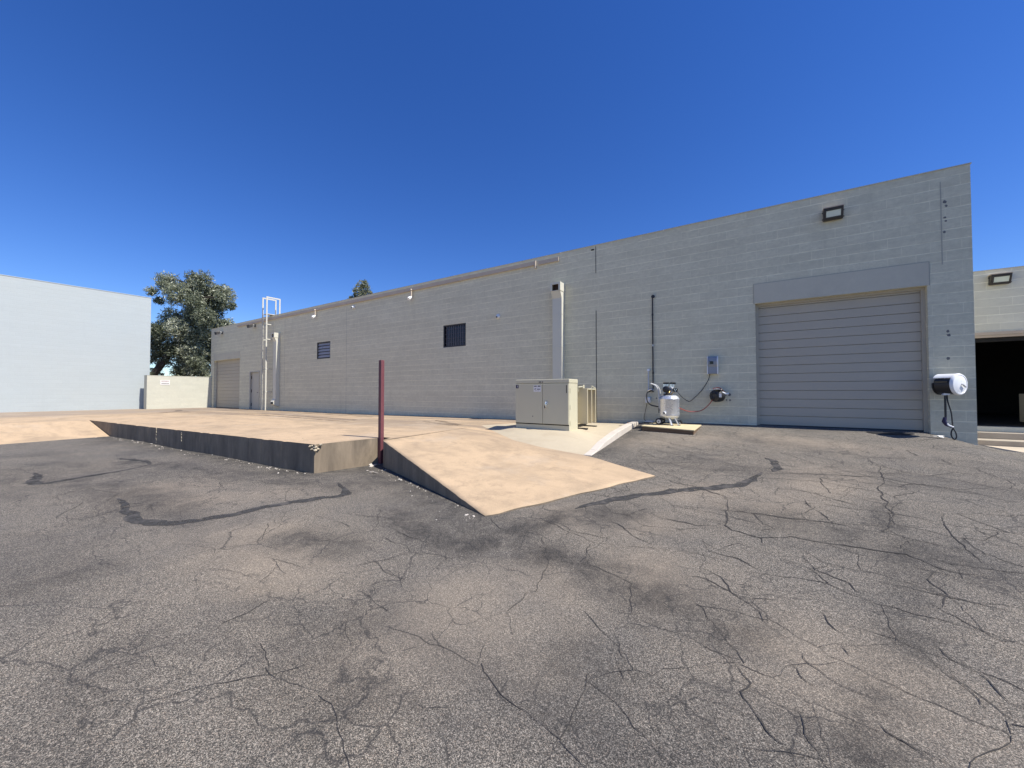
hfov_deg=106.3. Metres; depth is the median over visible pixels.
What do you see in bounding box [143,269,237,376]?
gum tree
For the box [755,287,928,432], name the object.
roller door
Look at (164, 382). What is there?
wall sign
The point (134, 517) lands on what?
tar sealant
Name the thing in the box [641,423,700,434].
wooden platform
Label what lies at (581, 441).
concrete pad
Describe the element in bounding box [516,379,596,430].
electrical cabinet
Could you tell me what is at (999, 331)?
warehouse wing
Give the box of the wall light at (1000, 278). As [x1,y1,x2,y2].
[988,272,1012,285]
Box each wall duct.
[270,332,279,406]
[550,281,564,378]
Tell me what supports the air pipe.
attached to the warehouse
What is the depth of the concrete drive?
10.51 m
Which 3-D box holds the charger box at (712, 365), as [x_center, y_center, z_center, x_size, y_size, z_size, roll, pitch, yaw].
[4.545,-0.117,9.443,1.009,1.110,0.332,0,-1,6]
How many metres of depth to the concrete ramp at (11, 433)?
12.53 m
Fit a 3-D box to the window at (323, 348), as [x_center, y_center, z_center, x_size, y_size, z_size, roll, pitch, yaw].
[-9.124,-1.640,18.683,1.130,0.820,0.110,-1,-2,33]
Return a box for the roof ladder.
[261,296,280,409]
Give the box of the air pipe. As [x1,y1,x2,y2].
[646,369,657,406]
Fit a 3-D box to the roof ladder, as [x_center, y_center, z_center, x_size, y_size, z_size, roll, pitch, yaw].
[-13.522,-1.681,21.497,0.490,6.290,0.745,-1,-2,33]
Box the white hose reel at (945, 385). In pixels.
[931,373,967,439]
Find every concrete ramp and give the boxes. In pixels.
[0,420,108,443]
[383,425,654,515]
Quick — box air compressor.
[650,382,681,425]
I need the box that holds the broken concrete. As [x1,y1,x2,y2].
[156,427,322,450]
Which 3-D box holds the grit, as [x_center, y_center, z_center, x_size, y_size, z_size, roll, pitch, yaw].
[-6.901,1.689,9.276,15.902,0.073,1.640,-1,-2,32]
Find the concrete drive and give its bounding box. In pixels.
[0,407,515,472]
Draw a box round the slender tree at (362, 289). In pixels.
[348,279,372,298]
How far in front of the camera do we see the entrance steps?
8.90 m
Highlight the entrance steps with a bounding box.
[977,431,1023,446]
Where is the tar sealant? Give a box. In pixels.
[22,458,782,524]
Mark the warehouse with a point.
(859, 314)
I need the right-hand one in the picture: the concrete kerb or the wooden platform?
the wooden platform
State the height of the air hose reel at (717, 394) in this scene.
0.608 m
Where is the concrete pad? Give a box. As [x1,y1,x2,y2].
[482,422,625,454]
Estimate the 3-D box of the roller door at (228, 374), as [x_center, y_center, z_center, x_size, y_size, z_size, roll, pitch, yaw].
[-18.189,0.085,24.673,3.820,3.520,0.095,-1,-2,33]
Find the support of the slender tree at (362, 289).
on the asphalt
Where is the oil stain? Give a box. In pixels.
[866,431,913,434]
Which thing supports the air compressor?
on the wooden platform
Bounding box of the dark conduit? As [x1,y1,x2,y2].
[651,295,654,391]
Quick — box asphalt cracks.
[3,433,1023,767]
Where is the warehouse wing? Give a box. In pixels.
[973,266,1023,432]
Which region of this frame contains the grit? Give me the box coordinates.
[96,437,474,519]
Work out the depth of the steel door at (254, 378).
22.57 m
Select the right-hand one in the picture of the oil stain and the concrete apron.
the concrete apron
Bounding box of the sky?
[0,0,1023,375]
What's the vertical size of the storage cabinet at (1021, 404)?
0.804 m
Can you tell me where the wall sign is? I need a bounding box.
[160,380,169,384]
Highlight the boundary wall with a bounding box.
[144,375,211,408]
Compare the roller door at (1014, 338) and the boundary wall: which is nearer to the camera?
the roller door at (1014, 338)
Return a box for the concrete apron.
[981,445,1023,452]
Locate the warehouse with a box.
[211,162,977,444]
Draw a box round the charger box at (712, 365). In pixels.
[678,356,717,401]
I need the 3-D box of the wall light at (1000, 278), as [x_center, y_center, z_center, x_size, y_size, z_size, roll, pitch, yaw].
[11.768,-2.532,9.239,0.370,0.249,0.183,-1,-2,33]
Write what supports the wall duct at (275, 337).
attached to the warehouse
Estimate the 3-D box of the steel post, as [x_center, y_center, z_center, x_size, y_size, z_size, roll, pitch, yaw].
[-2.744,0.664,8.017,0.150,2.333,0.180,-1,-2,33]
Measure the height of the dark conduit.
2.595 m
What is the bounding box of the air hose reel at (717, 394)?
[680,387,728,411]
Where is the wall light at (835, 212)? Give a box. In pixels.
[822,204,843,221]
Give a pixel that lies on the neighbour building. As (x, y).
(64, 347)
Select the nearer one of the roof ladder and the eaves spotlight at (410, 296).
the eaves spotlight at (410, 296)
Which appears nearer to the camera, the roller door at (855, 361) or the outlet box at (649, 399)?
the roller door at (855, 361)
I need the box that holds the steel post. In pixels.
[377,360,383,464]
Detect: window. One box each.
[317,341,329,358]
[443,323,465,347]
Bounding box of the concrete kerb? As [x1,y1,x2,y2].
[584,422,637,455]
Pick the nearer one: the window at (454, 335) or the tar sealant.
the tar sealant
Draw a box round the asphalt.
[0,422,1023,767]
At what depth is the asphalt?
2.66 m
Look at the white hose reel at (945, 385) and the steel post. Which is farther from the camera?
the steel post
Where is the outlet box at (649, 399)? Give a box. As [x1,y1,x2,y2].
[644,397,650,420]
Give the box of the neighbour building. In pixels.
[0,274,150,412]
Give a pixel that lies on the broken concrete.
(315, 447)
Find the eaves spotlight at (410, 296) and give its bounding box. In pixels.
[407,289,411,299]
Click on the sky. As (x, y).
(298, 153)
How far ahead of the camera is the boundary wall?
24.21 m
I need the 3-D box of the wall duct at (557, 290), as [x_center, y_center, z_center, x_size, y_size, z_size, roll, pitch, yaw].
[1.379,-1.050,11.578,0.334,3.999,0.317,-1,-2,33]
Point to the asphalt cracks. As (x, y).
(749, 597)
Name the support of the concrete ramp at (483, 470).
on the asphalt
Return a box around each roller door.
[216,359,239,408]
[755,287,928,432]
[975,336,1023,342]
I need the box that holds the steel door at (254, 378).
[249,371,259,409]
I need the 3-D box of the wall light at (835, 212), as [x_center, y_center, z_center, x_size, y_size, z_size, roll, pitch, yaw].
[6.843,-3.637,8.170,0.370,0.249,0.183,-1,-2,33]
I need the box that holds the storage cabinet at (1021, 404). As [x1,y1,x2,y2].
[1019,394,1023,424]
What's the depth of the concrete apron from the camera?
7.93 m

